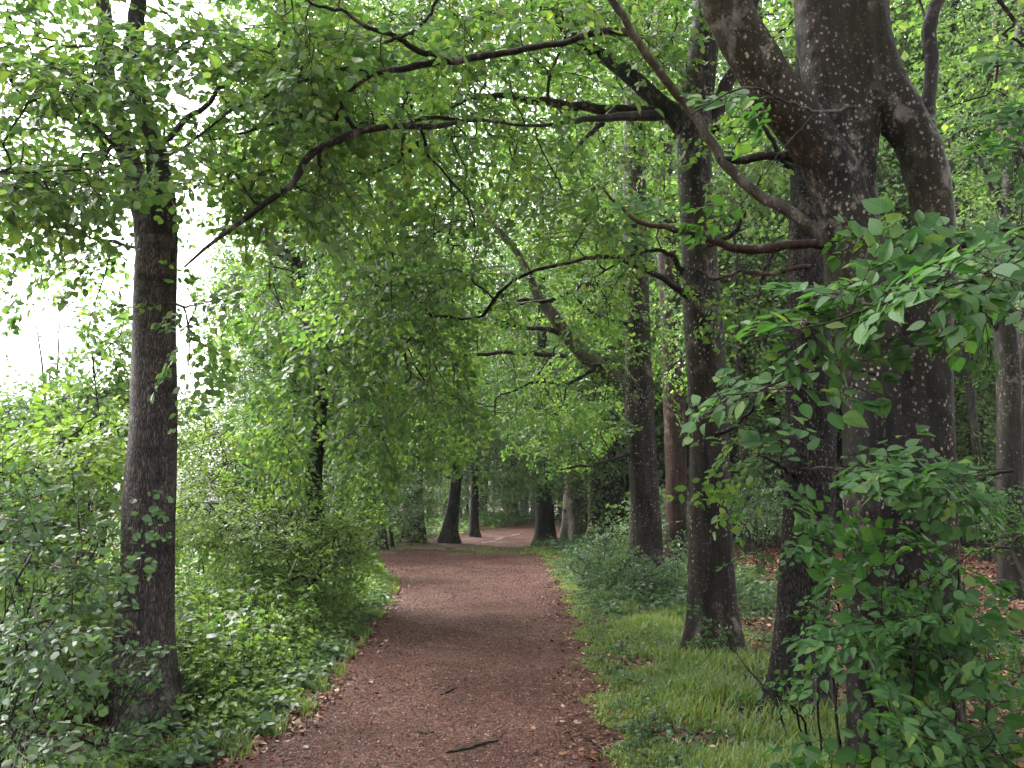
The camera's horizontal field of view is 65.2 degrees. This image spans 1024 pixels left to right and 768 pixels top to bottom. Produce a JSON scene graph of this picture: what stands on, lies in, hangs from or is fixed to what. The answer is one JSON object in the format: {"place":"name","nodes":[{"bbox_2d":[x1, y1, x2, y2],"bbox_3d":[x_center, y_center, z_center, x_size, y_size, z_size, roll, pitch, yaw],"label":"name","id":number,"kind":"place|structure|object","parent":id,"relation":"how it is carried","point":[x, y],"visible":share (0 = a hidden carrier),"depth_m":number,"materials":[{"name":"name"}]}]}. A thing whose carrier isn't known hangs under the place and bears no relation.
{"place":"outdoors","nodes":[
{"label":"outdoors","id":0,"kind":"place"},
{"bbox_2d":[211,522,623,767],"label":"path","id":1,"kind":"structure","parent":0,"point":[517,541],"depth_m":6.95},
{"bbox_2d":[134,553,674,767],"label":"fallen leaf edging","id":2,"kind":"object","parent":1,"relation":"on","point":[584,714],"visible":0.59,"depth_m":6.40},
{"bbox_2d":[214,549,632,767],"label":"bark chip","id":3,"kind":"object","parent":1,"relation":"on","point":[494,680],"visible":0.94,"depth_m":7.00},
{"bbox_2d":[446,740,498,752],"bbox_3d":[-0.245,2.305,5.086,0.426,0.027,0.035,8,-11,-42],"label":"fallen stick","id":4,"kind":"object","parent":1,"relation":"on","point":[470,747],"visible":1,"depth_m":5.07,"materials":[{"name":"wood"}]},
{"bbox_2d":[376,545,583,554],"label":"crest grass","id":5,"kind":"structure","parent":0,"point":[534,549],"depth_m":24.78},
{"bbox_2d":[0,0,1003,508],"label":"sky","id":6,"kind":"structure","parent":0,"point":[23,348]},
{"bbox_2d":[0,509,1023,767],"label":"ground","id":7,"kind":"structure","parent":0,"point":[434,543],"depth_m":7.85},
{"bbox_2d":[33,272,112,535],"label":"field edge tree","id":8,"kind":"object","parent":7,"relation":"on","point":[71,331],"visible":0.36,"depth_m":24.41,"materials":[{"name":"green plant"}]},
{"bbox_2d":[0,450,177,767],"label":"hedge sapling","id":9,"kind":"object","parent":7,"relation":"on","point":[34,746],"visible":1,"depth_m":3.85,"materials":[{"name":"green plant"}]},
{"bbox_2d":[0,289,178,577],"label":"weeping bush","id":10,"kind":"object","parent":7,"relation":"on","point":[121,386],"visible":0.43,"depth_m":9.31,"materials":[{"name":"green plant"}]},
{"bbox_2d":[0,376,182,689],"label":"broad leaved bush","id":11,"kind":"object","parent":7,"relation":"on","point":[59,472],"visible":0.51,"depth_m":6.17,"materials":[{"name":"green plant"}]},
{"bbox_2d":[0,354,250,556],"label":"hedge","id":12,"kind":"object","parent":7,"relation":"on","point":[32,390],"visible":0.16,"depth_m":18.81,"materials":[{"name":"green plant"}]},
{"bbox_2d":[0,0,325,732],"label":"fissured tree","id":13,"kind":"object","parent":7,"relation":"on","point":[151,453],"visible":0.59,"depth_m":5.71,"materials":[{"name":"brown plant"}]},
{"bbox_2d":[55,511,185,760],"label":"trunk sprouts","id":14,"kind":"object","parent":13,"relation":"attached to","point":[155,648],"visible":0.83,"depth_m":4.77,"materials":[{"name":"green plant"}]},
{"bbox_2d":[0,541,372,695],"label":"tall herbs","id":15,"kind":"object","parent":7,"relation":"on","point":[210,635],"visible":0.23,"depth_m":8.07,"materials":[{"name":"green plant"}]},
{"bbox_2d":[0,538,391,767],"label":"nettle patch","id":16,"kind":"object","parent":7,"relation":"on","point":[224,676],"visible":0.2,"depth_m":6.70,"materials":[{"name":"green plant"}]},
{"bbox_2d":[0,583,402,767],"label":"soil litter","id":17,"kind":"object","parent":7,"relation":"on","point":[257,737],"visible":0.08,"depth_m":5.62,"materials":[{"name":"soil"}]},
{"bbox_2d":[17,573,398,767],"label":"bank grass","id":18,"kind":"structure","parent":7,"relation":"on","point":[350,652],"depth_m":6.04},
{"bbox_2d":[42,585,393,767],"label":"ground ivy","id":19,"kind":"object","parent":7,"relation":"on","point":[186,759],"visible":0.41,"depth_m":5.51,"materials":[{"name":"green plant"}]},
{"bbox_2d":[175,373,310,585],"bbox_3d":[-3.950,1.426,11.274,2.383,3.625,5.260,4,-9,-24],"label":"bank bush","id":20,"kind":"object","parent":7,"relation":"on","point":[218,530],"visible":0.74,"depth_m":10.43,"materials":[{"name":"green plant"}]},
{"bbox_2d":[177,208,342,529],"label":"woodland tree","id":21,"kind":"object","parent":7,"relation":"on","point":[219,258],"visible":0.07,"depth_m":30.22,"materials":[{"name":"green plant"}]},
{"bbox_2d":[199,327,336,529],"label":"woodland tree","id":22,"kind":"object","parent":7,"relation":"on","point":[251,371],"visible":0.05,"depth_m":28.22,"materials":[{"name":"green plant"}]},
{"bbox_2d":[207,236,369,531],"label":"woodland tree","id":23,"kind":"object","parent":7,"relation":"on","point":[268,364],"visible":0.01,"depth_m":27.43,"materials":[{"name":"green plant"}]},
{"bbox_2d":[182,174,399,539],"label":"woodland tree","id":24,"kind":"object","parent":7,"relation":"on","point":[230,274],"visible":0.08,"depth_m":24.66,"materials":[{"name":"green plant"}]},
{"bbox_2d":[181,364,412,534],"bbox_3d":[-6.097,1.917,23.029,5.019,6.007,7.015,-8,-11,42],"label":"hedge","id":25,"kind":"object","parent":7,"relation":"on","point":[241,411],"visible":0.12,"depth_m":22.05,"materials":[{"name":"green plant"}]},
{"bbox_2d":[215,468,396,603],"bbox_3d":[-2.773,2.126,10.727,2.259,2.082,3.628,0,-8,0],"label":"bank bush","id":26,"kind":"object","parent":7,"relation":"on","point":[324,550],"visible":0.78,"depth_m":10.29,"materials":[{"name":"green plant"}]},
{"bbox_2d":[199,132,420,482],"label":"woodland tree","id":27,"kind":"object","parent":7,"relation":"on","point":[274,304],"visible":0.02,"depth_m":25.12,"materials":[{"name":"green plant"}]},
{"bbox_2d":[232,220,403,515],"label":"woodland tree","id":28,"kind":"object","parent":7,"relation":"on","point":[324,275],"visible":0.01,"depth_m":26.99,"materials":[{"name":"green plant"}]},
{"bbox_2d":[183,0,482,497],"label":"woodland tree","id":29,"kind":"object","parent":7,"relation":"on","point":[212,263],"visible":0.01,"depth_m":36.14,"materials":[{"name":"green plant"}]},
{"bbox_2d":[300,440,424,554],"bbox_3d":[-3.152,2.778,18.171,2.605,2.977,7.746,0,-8,0],"label":"bank bush","id":30,"kind":"object","parent":7,"relation":"on","point":[400,493],"visible":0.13,"depth_m":16.98,"materials":[{"name":"green plant"}]},
{"bbox_2d":[236,0,531,539],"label":"woodland tree","id":31,"kind":"object","parent":7,"relation":"on","point":[425,193],"visible":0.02,"depth_m":34.08,"materials":[{"name":"green plant"}]},
{"bbox_2d":[302,202,478,549],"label":"woodland tree","id":32,"kind":"object","parent":7,"relation":"on","point":[385,543],"depth_m":25.18,"materials":[{"name":"green plant"}]},
{"bbox_2d":[337,463,445,543],"bbox_3d":[-3.425,3.899,25.996,3.288,2.906,5.124,-5,-10,33],"label":"bank bush","id":33,"kind":"object","parent":7,"relation":"on","point":[430,505],"visible":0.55,"depth_m":26.43,"materials":[{"name":"green plant"}]},
{"bbox_2d":[357,343,445,547],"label":"woodland tree","id":34,"kind":"object","parent":7,"relation":"on","point":[391,533],"visible":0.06,"depth_m":29.16,"materials":[{"name":"green plant"}]},
{"bbox_2d":[386,426,448,541],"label":"woodland tree","id":35,"kind":"object","parent":7,"relation":"on","point":[402,533],"visible":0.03,"depth_m":36.80,"materials":[{"name":"green plant"}]},
{"bbox_2d":[169,0,691,593],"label":"curtain tree","id":36,"kind":"object","parent":7,"relation":"on","point":[393,404],"visible":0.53,"depth_m":10.09,"materials":[{"name":"green plant"}]},
{"bbox_2d":[129,0,767,660],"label":"spotted beech","id":37,"kind":"object","parent":7,"relation":"on","point":[711,590],"visible":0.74,"depth_m":7.49,"materials":[{"name":"green plant"}]},
{"bbox_2d":[423,451,478,521],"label":"bend bush","id":38,"kind":"object","parent":7,"relation":"on","point":[445,481],"visible":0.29,"depth_m":49.53,"materials":[{"name":"green plant"}]},
{"bbox_2d":[426,377,492,513],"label":"woodland tree","id":39,"kind":"object","parent":7,"relation":"on","point":[480,454],"visible":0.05,"depth_m":56.18,"materials":[{"name":"green plant"}]},
{"bbox_2d":[355,0,564,542],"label":"woodland tree","id":40,"kind":"object","parent":7,"relation":"on","point":[423,530],"visible":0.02,"depth_m":37.58,"materials":[{"name":"green plant"}]},
{"bbox_2d":[413,215,523,543],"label":"crooked tree","id":41,"kind":"object","parent":7,"relation":"on","point":[449,533],"visible":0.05,"depth_m":37.23,"materials":[{"name":"green plant"}]},
{"bbox_2d":[432,370,504,519],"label":"woodland tree","id":42,"kind":"object","parent":7,"relation":"on","point":[469,471],"visible":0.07,"depth_m":58.45,"materials":[{"name":"green plant"}]},
{"bbox_2d":[398,134,556,523],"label":"woodland tree","id":43,"kind":"object","parent":7,"relation":"on","point":[447,492],"visible":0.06,"depth_m":53.00,"materials":[{"name":"green plant"}]},
{"bbox_2d":[444,334,527,536],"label":"slim far tree","id":44,"kind":"object","parent":7,"relation":"on","point":[474,530],"visible":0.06,"depth_m":42.28,"materials":[{"name":"green plant"}]},
{"bbox_2d":[463,457,527,525],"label":"bend bush","id":45,"kind":"object","parent":7,"relation":"on","point":[488,518],"visible":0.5,"depth_m":51.26,"materials":[{"name":"green plant"}]},
{"bbox_2d":[432,152,566,522],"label":"woodland tree","id":46,"kind":"object","parent":7,"relation":"on","point":[508,504],"visible":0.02,"depth_m":55.55,"materials":[{"name":"green plant"}]},
{"bbox_2d":[447,204,551,518],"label":"woodland tree","id":47,"kind":"object","parent":7,"relation":"on","point":[484,496],"visible":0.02,"depth_m":59.36,"materials":[{"name":"green plant"}]},
{"bbox_2d":[7,508,994,563],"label":"woodland undergrowth","id":48,"kind":"object","parent":7,"relation":"on","point":[464,523],"visible":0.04,"depth_m":42.89,"materials":[{"name":"green plant"}]},
{"bbox_2d":[0,0,1023,767],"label":"forked beech","id":49,"kind":"object","parent":7,"relation":"on","point":[840,106],"visible":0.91,"depth_m":4.47,"materials":[{"name":"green plant"}]},
{"bbox_2d":[457,179,583,516],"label":"woodland tree","id":50,"kind":"object","parent":7,"relation":"on","point":[534,509],"visible":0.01,"depth_m":61.19,"materials":[{"name":"green plant"}]},
{"bbox_2d":[487,208,567,521],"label":"woodland tree","id":51,"kind":"object","parent":7,"relation":"on","point":[561,508],"visible":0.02,"depth_m":56.40,"materials":[{"name":"green plant"}]},
{"bbox_2d":[375,0,687,582],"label":"forked beech","id":52,"kind":"object","parent":7,"relation":"on","point":[633,386],"visible":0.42,"depth_m":13.98,"materials":[{"name":"green plant"}]},
{"bbox_2d":[482,213,583,545],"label":"flared dark tree","id":53,"kind":"object","parent":7,"relation":"on","point":[545,527],"visible":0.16,"depth_m":33.29,"materials":[{"name":"green plant"}]},
{"bbox_2d":[457,115,623,538],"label":"stout beech","id":54,"kind":"object","parent":7,"relation":"on","point":[571,524],"visible":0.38,"depth_m":27.28,"materials":[{"name":"green plant"}]},
{"bbox_2d":[492,453,588,518],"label":"bend bush","id":55,"kind":"object","parent":7,"relation":"on","point":[527,505],"visible":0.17,"depth_m":55.09,"materials":[{"name":"green plant"}]},
{"bbox_2d":[495,63,622,460],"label":"woodland tree","id":56,"kind":"object","parent":7,"relation":"on","point":[531,339],"visible":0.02,"depth_m":42.84,"materials":[{"name":"green plant"}]},
{"bbox_2d":[422,0,747,540],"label":"woodland tree","id":57,"kind":"object","parent":7,"relation":"on","point":[592,482],"visible":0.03,"depth_m":33.85,"materials":[{"name":"green plant"}]},
{"bbox_2d":[511,239,663,535],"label":"woodland tree","id":58,"kind":"object","parent":7,"relation":"on","point":[608,500],"visible":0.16,"depth_m":26.55,"materials":[{"name":"green plant"}]},
{"bbox_2d":[558,323,629,515],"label":"woodland tree","id":59,"kind":"object","parent":7,"relation":"on","point":[589,448],"visible":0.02,"depth_m":36.12,"materials":[{"name":"green plant"}]},
{"bbox_2d":[541,134,661,539],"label":"leafy tree","id":60,"kind":"object","parent":7,"relation":"on","point":[618,480],"visible":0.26,"depth_m":26.46,"materials":[{"name":"green plant"}]},
{"bbox_2d":[555,310,664,534],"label":"woodland tree","id":61,"kind":"object","parent":7,"relation":"on","point":[626,477],"visible":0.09,"depth_m":27.21,"materials":[{"name":"green plant"}]},
{"bbox_2d":[549,513,683,597],"bbox_3d":[1.714,3.107,14.286,2.215,1.559,5.427,0,-8,0],"label":"bush","id":62,"kind":"object","parent":7,"relation":"on","point":[599,559],"visible":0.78,"depth_m":13.16,"materials":[{"name":"green plant"}]},
{"bbox_2d":[502,78,741,396],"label":"woodland tree","id":63,"kind":"object","parent":7,"relation":"on","point":[541,279],"visible":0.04,"depth_m":31.70,"materials":[{"name":"green plant"}]},
{"bbox_2d":[606,487,664,543],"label":"woodland bush","id":64,"kind":"object","parent":7,"relation":"on","point":[662,497],"visible":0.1,"depth_m":20.34,"materials":[{"name":"green plant"}]},
{"bbox_2d":[486,0,793,510],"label":"woodland tree","id":65,"kind":"object","parent":7,"relation":"on","point":[722,74],"visible":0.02,"depth_m":32.74,"materials":[{"name":"green plant"}]},
{"bbox_2d":[602,529,687,600],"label":"ivy bush","id":66,"kind":"object","parent":7,"relation":"on","point":[679,562],"visible":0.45,"depth_m":12.03,"materials":[{"name":"green plant"}]},
{"bbox_2d":[531,533,777,616],"bbox_3d":[3.711,4.807,22.545,6.078,0.938,24.419,0,-8,0],"label":"bramble cover","id":67,"kind":"object","parent":7,"relation":"on","point":[745,586],"visible":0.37,"depth_m":11.78,"materials":[{"name":"green plant"}]},
{"bbox_2d":[578,245,741,525],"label":"woodland tree","id":68,"kind":"object","parent":7,"relation":"on","point":[660,424],"visible":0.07,"depth_m":27.21,"materials":[{"name":"green plant"}]},
{"bbox_2d":[544,21,787,541],"bbox_3d":[5.480,-3.284,26.638,9.142,17.868,9.235,0,-8,-1],"label":"woodland tree","id":69,"kind":"object","parent":7,"relation":"on","point":[733,365],"visible":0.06,"depth_m":25.79,"materials":[{"name":"green plant"}]},
{"bbox_2d":[606,6,756,563],"bbox_3d":[3.759,-5.495,18.762,3.401,19.844,5.928,-5,-10,32],"label":"reddish tree","id":70,"kind":"object","parent":7,"relation":"on","point":[676,467],"visible":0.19,"depth_m":17.85,"materials":[{"name":"brown plant"}]},
{"bbox_2d":[535,547,851,767],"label":"verge grass","id":71,"kind":"structure","parent":7,"relation":"on","point":[707,689],"depth_m":6.10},
{"bbox_2d":[599,58,790,447],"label":"woodland tree","id":72,"kind":"object","parent":7,"relation":"on","point":[742,280],"visible":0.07,"depth_m":25.52,"materials":[{"name":"green plant"}]},
{"bbox_2d":[551,558,846,767],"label":"verge weeds","id":73,"kind":"object","parent":7,"relation":"on","point":[647,729],"visible":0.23,"depth_m":6.14,"materials":[{"name":"green plant"}]},
{"bbox_2d":[660,492,739,561],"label":"woodland bush","id":74,"kind":"object","parent":7,"relation":"on","point":[666,523],"visible":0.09,"depth_m":17.70,"materials":[{"name":"green plant"}]},
{"bbox_2d":[616,231,784,497],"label":"woodland tree","id":75,"kind":"object","parent":7,"relation":"on","point":[660,474],"visible":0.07,"depth_m":25.79,"materials":[{"name":"green plant"}]},
{"bbox_2d":[618,4,828,537],"bbox_3d":[10.042,-4.927,35.395,12.757,25.015,13.247,5,-10,-31],"label":"woodland tree","id":76,"kind":"object","parent":7,"relation":"on","point":[739,475],"depth_m":33.70,"materials":[{"name":"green plant"}]},
{"bbox_2d":[618,79,834,555],"bbox_3d":[6.428,-2.019,22.606,6.935,14.291,7.514,5,-10,-31],"label":"woodland tree","id":77,"kind":"object","parent":7,"relation":"on","point":[747,548],"visible":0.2,"depth_m":22.07,"materials":[{"name":"green plant"}]},
{"bbox_2d":[620,99,833,544],"bbox_3d":[8.560,-2.408,30.786,9.141,17.868,9.235,0,-8,0],"label":"woodland tree","id":78,"kind":"object","parent":7,"relation":"on","point":[734,448],"visible":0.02,"depth_m":29.70,"materials":[{"name":"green plant"}]},
{"bbox_2d":[653,215,834,546],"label":"woodland tree","id":79,"kind":"object","parent":7,"relation":"on","point":[745,362],"visible":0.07,"depth_m":25.80,"materials":[{"name":"green plant"}]},
{"bbox_2d":[666,47,838,719],"bbox_3d":[2.606,-2.324,6.527,5.274,10.003,3.828,5,-10,-30],"label":"ridged tree","id":80,"kind":"object","parent":7,"relation":"on","point":[823,453],"visible":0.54,"depth_m":5.87,"materials":[{"name":"brown plant"}]},
{"bbox_2d":[731,468,783,573],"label":"woodland bush","id":81,"kind":"object","parent":7,"relation":"on","point":[768,517],"visible":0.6,"depth_m":16.42,"materials":[{"name":"green plant"}]},
{"bbox_2d":[560,0,965,544],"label":"woodland tree","id":82,"kind":"object","parent":7,"relation":"on","point":[791,54],"visible":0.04,"depth_m":27.49,"materials":[{"name":"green plant"}]},
{"bbox_2d":[648,56,879,547],"bbox_3d":[8.086,-2.384,26.502,8.230,16.139,8.547,0,-8,0],"label":"woodland tree","id":83,"kind":"object","parent":7,"relation":"on","point":[767,430],"visible":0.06,"depth_m":25.66,"materials":[{"name":"green plant"}]},
{"bbox_2d":[672,525,881,750],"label":"bare stemmed sapling","id":84,"kind":"object","parent":7,"relation":"on","point":[785,697],"visible":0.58,"depth_m":4.50,"materials":[{"name":"green plant"}]},
{"bbox_2d":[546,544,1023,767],"bbox_3d":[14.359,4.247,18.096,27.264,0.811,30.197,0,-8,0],"label":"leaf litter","id":85,"kind":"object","parent":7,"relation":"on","point":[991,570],"visible":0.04,"depth_m":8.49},
{"bbox_2d":[730,430,840,549],"bbox_3d":[7.572,3.119,23.725,4.468,3.689,3.691,6,-10,-35],"label":"woodland bush","id":86,"kind":"object","parent":7,"relation":"on","point":[775,435],"visible":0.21,"depth_m":23.83,"materials":[{"name":"green plant"}]},
{"bbox_2d":[712,114,908,445],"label":"woodland tree","id":87,"kind":"object","parent":7,"relation":"on","point":[835,357],"visible":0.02,"depth_m":26.02,"materials":[{"name":"green plant"}]},
{"bbox_2d":[647,0,1000,543],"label":"woodland tree","id":88,"kind":"object","parent":7,"relation":"on","point":[839,455],"visible":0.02,"depth_m":29.56,"materials":[{"name":"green plant"}]},
{"bbox_2d":[722,0,1017,342],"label":"woodland tree","id":89,"kind":"object","parent":7,"relation":"on","point":[900,53],"visible":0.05,"depth_m":25.83,"materials":[{"name":"green plant"}]},
{"bbox_2d":[740,0,1015,541],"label":"woodland tree","id":90,"kind":"object","parent":7,"relation":"on","point":[907,223],"visible":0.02,"depth_m":28.90,"materials":[{"name":"green plant"}]},
{"bbox_2d":[767,76,1001,429],"bbox_3d":[14.537,-3.166,29.569,9.751,18.866,9.652,3,-9,-20],"label":"woodland tree","id":91,"kind":"object","parent":7,"relation":"on","point":[959,212],"depth_m":27.20,"materials":[{"name":"green plant"}]},
{"bbox_2d":[760,516,1023,767],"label":"beech regrowth","id":92,"kind":"object","parent":7,"relation":"on","point":[936,739],"visible":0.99,"depth_m":3.19,"materials":[{"name":"green plant"}]},
{"bbox_2d":[768,0,1023,543],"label":"woodland tree","id":93,"kind":"object","parent":7,"relation":"on","point":[946,48],"visible":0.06,"depth_m":25.60,"materials":[{"name":"green plant"}]},
{"bbox_2d":[838,257,995,528],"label":"woodland tree","id":94,"kind":"object","parent":7,"relation":"on","point":[989,417],"visible":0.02,"depth_m":23.74,"materials":[{"name":"green plant"}]},
{"bbox_2d":[826,0,1022,545],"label":"woodland tree","id":95,"kind":"object","parent":7,"relation":"on","point":[880,177],"visible":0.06,"depth_m":25.79,"materials":[{"name":"green plant"}]},
{"bbox_2d":[830,34,1023,561],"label":"woodland tree","id":96,"kind":"object","parent":7,"relation":"on","point":[970,394],"visible":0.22,"depth_m":20.16,"materials":[{"name":"green plant"}]},
{"bbox_2d":[880,123,1001,547],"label":"woodland tree","id":97,"kind":"object","parent":7,"relation":"on","point":[963,543],"visible":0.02,"depth_m":24.65,"materials":[{"name":"green plant"}]},
{"bbox_2d":[883,0,1016,251],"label":"woodland tree","id":98,"kind":"object","parent":7,"relation":"on","point":[905,20],"visible":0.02,"depth_m":27.97,"materials":[{"name":"green plant"}]},
{"bbox_2d":[903,184,996,526],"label":"woodland tree","id":99,"kind":"object","parent":7,"relation":"on","point":[970,453],"visible":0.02,"depth_m":30.94,"materials":[{"name":"green plant"}]},
{"bbox_2d":[877,0,1023,248],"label":"woodland tree","id":100,"kind":"object","parent":7,"relation":"on","point":[949,3],"visible":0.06,"depth_m":25.21,"materials":[{"name":"green plant"}]},
{"bbox_2d":[894,0,1023,600],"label":"edge tree","id":101,"kind":"object","parent":7,"relation":"on","point":[1009,439],"visible":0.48,"depth_m":12.83,"materials":[{"name":"green plant"}]},
{"bbox_2d":[953,340,995,548],"bbox_3d":[14.047,1.664,23.986,4.602,6.636,3.288,5,-10,-29],"label":"woodland bush","id":102,"kind":"object","parent":7,"relation":"on","point":[979,423],"visible":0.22,"depth_m":23.57,"materials":[{"name":"green plant"}]},
{"bbox_2d":[957,459,995,561],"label":"woodland bush","id":103,"kind":"object","parent":7,"relation":"on","point":[988,483],"visible":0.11,"depth_m":19.29,"materials":[{"name":"green plant"}]},
{"bbox_2d":[959,485,1023,746],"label":"evergreen sapling","id":104,"kind":"object","parent":7,"relation":"on","point":[1011,648],"visible":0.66,"depth_m":7.39,"materials":[{"name":"green plant"}]},
{"bbox_2d":[991,1,1023,467],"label":"tree","id":105,"kind":"object","parent":7,"relation":"on","point":[1020,336],"visible":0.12,"depth_m":15.85,"materials":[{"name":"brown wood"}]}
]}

